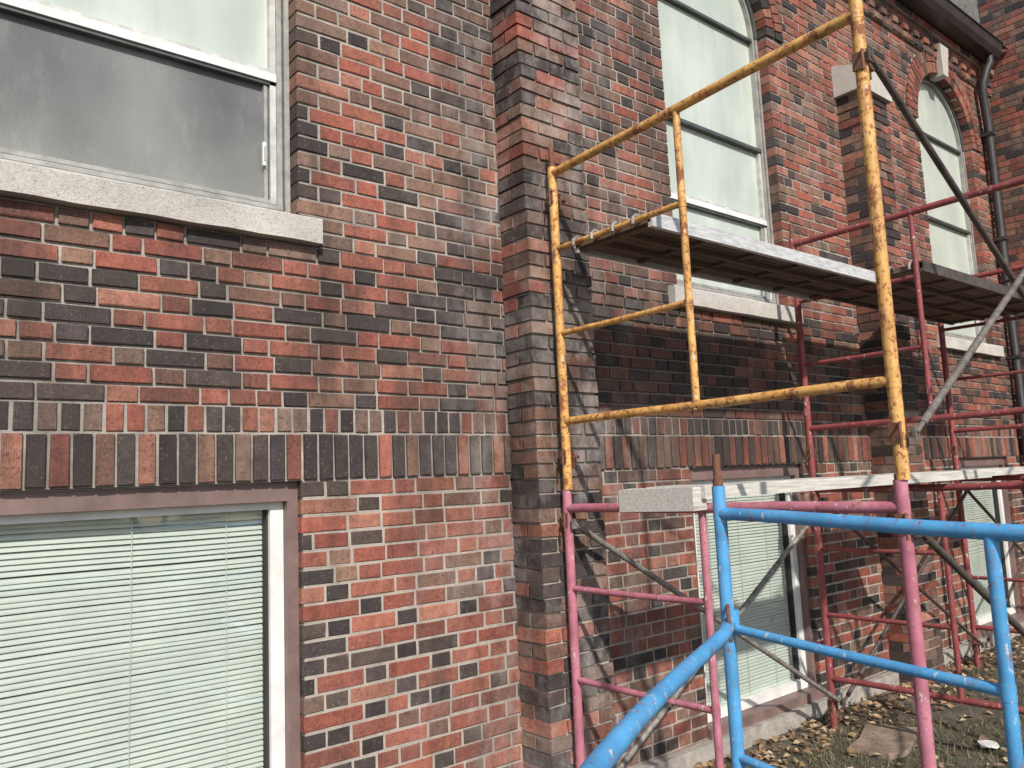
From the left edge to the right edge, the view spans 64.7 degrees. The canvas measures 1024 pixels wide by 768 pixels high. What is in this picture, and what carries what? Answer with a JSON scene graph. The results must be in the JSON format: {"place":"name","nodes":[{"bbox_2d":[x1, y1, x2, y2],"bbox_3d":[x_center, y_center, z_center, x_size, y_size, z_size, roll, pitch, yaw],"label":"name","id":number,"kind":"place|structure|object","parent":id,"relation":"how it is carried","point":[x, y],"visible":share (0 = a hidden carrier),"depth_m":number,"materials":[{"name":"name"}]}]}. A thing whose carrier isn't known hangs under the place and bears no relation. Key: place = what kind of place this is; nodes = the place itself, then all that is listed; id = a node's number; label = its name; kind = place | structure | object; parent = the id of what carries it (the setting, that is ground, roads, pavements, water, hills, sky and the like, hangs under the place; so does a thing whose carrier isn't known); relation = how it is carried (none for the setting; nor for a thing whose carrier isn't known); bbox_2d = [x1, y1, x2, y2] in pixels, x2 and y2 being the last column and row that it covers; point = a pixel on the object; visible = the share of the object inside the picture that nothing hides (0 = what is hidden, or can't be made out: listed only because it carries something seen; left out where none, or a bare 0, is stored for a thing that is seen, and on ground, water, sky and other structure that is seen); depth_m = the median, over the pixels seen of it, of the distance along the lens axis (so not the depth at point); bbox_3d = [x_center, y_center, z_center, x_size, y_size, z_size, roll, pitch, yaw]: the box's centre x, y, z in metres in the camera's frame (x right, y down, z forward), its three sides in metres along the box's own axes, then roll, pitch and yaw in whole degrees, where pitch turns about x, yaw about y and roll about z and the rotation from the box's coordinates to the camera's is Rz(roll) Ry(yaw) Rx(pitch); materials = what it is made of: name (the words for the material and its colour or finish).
{"place":"outdoors","nodes":[
{"label":"outdoors","id":0,"kind":"place"},
{"bbox_2d":[707,637,1023,767],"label":"ground","id":1,"kind":"structure","parent":0,"point":[961,709],"depth_m":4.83,"materials":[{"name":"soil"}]},
{"bbox_2d":[0,0,1023,767],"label":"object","id":2,"kind":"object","parent":1,"relation":"on","point":[970,8],"visible":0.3,"depth_m":3.68,"materials":[{"name":"red brick"}]},
{"bbox_2d":[0,0,289,212],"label":"arched window","id":3,"kind":"structure","parent":2,"relation":"attached to","point":[190,97],"depth_m":3.11,"materials":[{"name":"glass"}]},
{"bbox_2d":[0,481,300,767],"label":"basement window","id":4,"kind":"structure","parent":2,"relation":"attached to","point":[276,503],"depth_m":3.08,"materials":[{"name":"white plastic"}]},
{"bbox_2d":[0,510,262,767],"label":"window blind","id":5,"kind":"structure","parent":4,"relation":"in","point":[41,726],"depth_m":2.85,"materials":[{"name":"white plastic"}]},
{"bbox_2d":[0,43,1004,357],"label":"stone sills and caps","id":6,"kind":"structure","parent":2,"relation":"on","point":[36,183],"depth_m":3.05,"materials":[{"name":"stone"}]},
{"bbox_2d":[0,0,1023,767],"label":"brickwork","id":7,"kind":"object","parent":2,"relation":"attached to","point":[758,444],"visible":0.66,"depth_m":3.78,"materials":[{"name":"brick"}]},
{"bbox_2d":[978,54,1023,490],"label":"downspout","id":8,"kind":"object","parent":7,"relation":"attached to","point":[1002,238],"visible":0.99,"depth_m":8.14,"materials":[{"name":"metal"}]},
{"bbox_2d":[657,0,778,304],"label":"arched window","id":9,"kind":"structure","parent":2,"relation":"attached to","point":[704,43],"depth_m":5.52,"materials":[{"name":"glass"}]},
{"bbox_2d":[689,464,824,739],"bbox_3d":[1.407,1.287,5.146,1.240,1.514,0.440,3,-9,-39],"label":"basement window","id":10,"kind":"structure","parent":2,"relation":"attached to","point":[772,701],"depth_m":5.28,"materials":[{"name":"white plastic"}]},
{"bbox_2d":[695,493,793,705],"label":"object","id":11,"kind":"object","parent":10,"relation":"in","point":[771,616],"visible":0.45,"depth_m":5.16,"materials":[{"name":"white plastic"}]},
{"bbox_2d":[916,76,986,343],"bbox_3d":[4.112,-1.678,7.734,1.200,2.600,0.100,3,-9,-39],"label":"arched window","id":12,"kind":"structure","parent":2,"relation":"attached to","point":[951,236],"depth_m":7.88,"materials":[{"name":"glass"}]},
{"bbox_2d":[897,0,1008,63],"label":"roof and gutter","id":13,"kind":"structure","parent":2,"relation":"on","point":[956,24],"depth_m":7.77,"materials":[{"name":"metal"}]},
{"bbox_2d":[958,457,1023,637],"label":"basement window","id":14,"kind":"structure","parent":2,"relation":"attached to","point":[1000,499],"depth_m":7.62,"materials":[{"name":"white plastic"}]},
{"bbox_2d":[962,481,994,616],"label":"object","id":15,"kind":"object","parent":14,"relation":"in","point":[972,512],"visible":0.24,"depth_m":7.39,"materials":[{"name":"white plastic"}]},
{"bbox_2d":[561,474,936,767],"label":"scaffold frame","id":16,"kind":"object","parent":1,"relation":"on","point":[899,506],"visible":0.8,"depth_m":3.04,"materials":[{"name":"pink paint"}]},
{"bbox_2d":[619,487,706,511],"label":"stone block","id":17,"kind":"structure","parent":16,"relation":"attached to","point":[659,499],"depth_m":3.16,"materials":[{"name":"grey stone"}]},
{"bbox_2d":[571,497,841,767],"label":"scaffold cross brace","id":18,"kind":"object","parent":16,"relation":"attached to","point":[632,751],"visible":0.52,"depth_m":4.04,"materials":[{"name":"metal"}]},
{"bbox_2d":[546,0,911,489],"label":"scaffold frame","id":19,"kind":"object","parent":16,"relation":"on","point":[890,380],"visible":1,"depth_m":3.08,"materials":[{"name":"yellow paint"}]},
{"bbox_2d":[571,213,875,300],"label":"scaffold deck","id":20,"kind":"structure","parent":19,"relation":"on","point":[720,256],"depth_m":4.10,"materials":[{"name":"metal"}]},
{"bbox_2d":[865,47,1023,439],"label":"scaffold cross brace","id":21,"kind":"object","parent":19,"relation":"attached to","point":[979,227],"visible":1,"depth_m":2.90,"materials":[{"name":"metal"}]},
{"bbox_2d":[646,469,991,498],"bbox_3d":[1.693,0.485,4.038,2.730,0.052,0.294,3,-9,-39],"label":"wooden scaffold plank","id":22,"kind":"object","parent":16,"relation":"on","point":[742,488],"visible":0.81,"depth_m":3.63,"materials":[{"name":"grey wood"}]},
{"bbox_2d":[915,535,1023,636],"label":"scaffold cross brace","id":23,"kind":"object","parent":16,"relation":"attached to","point":[952,563],"visible":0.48,"depth_m":2.66,"materials":[{"name":"metal"}]},
{"bbox_2d":[634,621,1023,767],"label":"concrete foundation ledge","id":24,"kind":"object","parent":1,"relation":"on","point":[704,751],"visible":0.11,"depth_m":4.89,"materials":[{"name":"grey concrete"}]},
{"bbox_2d":[692,635,1023,767],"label":"leaf litter","id":25,"kind":"object","parent":1,"relation":"on","point":[877,705],"visible":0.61,"depth_m":4.99,"materials":[{"name":"brown plant"}]},
{"bbox_2d":[711,454,1023,767],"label":"scaffold frame","id":26,"kind":"object","parent":1,"relation":"on","point":[991,536],"visible":0.99,"depth_m":2.02,"materials":[{"name":"blue metal"}]},
{"bbox_2d":[579,604,739,767],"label":"scaffold guard tube","id":27,"kind":"object","parent":26,"relation":"attached to","point":[610,749],"visible":0.91,"depth_m":1.69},
{"bbox_2d":[847,723,917,759],"bbox_3d":[2.137,2.034,4.629,0.309,0.038,0.584,-7,-9,36],"label":"flagstone","id":28,"kind":"object","parent":1,"relation":"on","point":[891,743],"visible":0.91,"depth_m":4.56,"materials":[{"name":"brown stone"}]},
{"bbox_2d":[809,476,1023,729],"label":"scaffold frame","id":29,"kind":"object","parent":1,"relation":"on","point":[832,704],"visible":0.76,"depth_m":4.64,"materials":[{"name":"red paint"}]},
{"bbox_2d":[789,177,1023,476],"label":"scaffold frame","id":30,"kind":"object","parent":29,"relation":"on","point":[811,452],"visible":0.84,"depth_m":4.72,"materials":[{"name":"red paint"}]},
{"bbox_2d":[953,469,1023,666],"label":"scaffold frame","id":31,"kind":"object","parent":1,"relation":"on","point":[974,627],"visible":0.69,"depth_m":6.28,"materials":[{"name":"red paint"}]},
{"bbox_2d":[820,490,983,706],"bbox_3d":[2.788,1.370,5.625,2.162,1.244,0.085,3,-9,-39],"label":"scaffold cross brace","id":32,"kind":"object","parent":31,"relation":"attached to","point":[897,609],"visible":0.57,"depth_m":5.46,"materials":[{"name":"metal"}]},
{"bbox_2d":[869,467,1023,475],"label":"wooden scaffold plank","id":33,"kind":"object","parent":31,"relation":"on","point":[1005,471],"visible":0.28,"depth_m":5.86,"materials":[{"name":"grey wood"}]},
{"bbox_2d":[938,264,1023,468],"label":"scaffold frame","id":34,"kind":"object","parent":31,"relation":"on","point":[953,431],"visible":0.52,"depth_m":6.41,"materials":[{"name":"red paint"}]},
{"bbox_2d":[825,260,1023,324],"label":"scaffold deck","id":35,"kind":"structure","parent":34,"relation":"on","point":[951,296],"depth_m":5.43,"materials":[{"name":"metal"}]},
{"bbox_2d":[977,740,999,748],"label":"paper litter","id":36,"kind":"object","parent":1,"relation":"on","point":[986,743],"visible":1,"depth_m":4.43,"materials":[{"name":"white paper"}]},
{"bbox_3d":[5.791,1.369,7.021,0.133,1.620,1.597,3,-9,-39],"label":"scaffold frame","id":37,"kind":"object","parent":1,"relation":"on","visible":0},
{"bbox_2d":[964,490,1023,648],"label":"scaffold cross brace","id":38,"kind":"object","parent":37,"relation":"attached to","point":[994,520],"visible":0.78,"depth_m":6.60,"materials":[{"name":"metal"}]}
]}

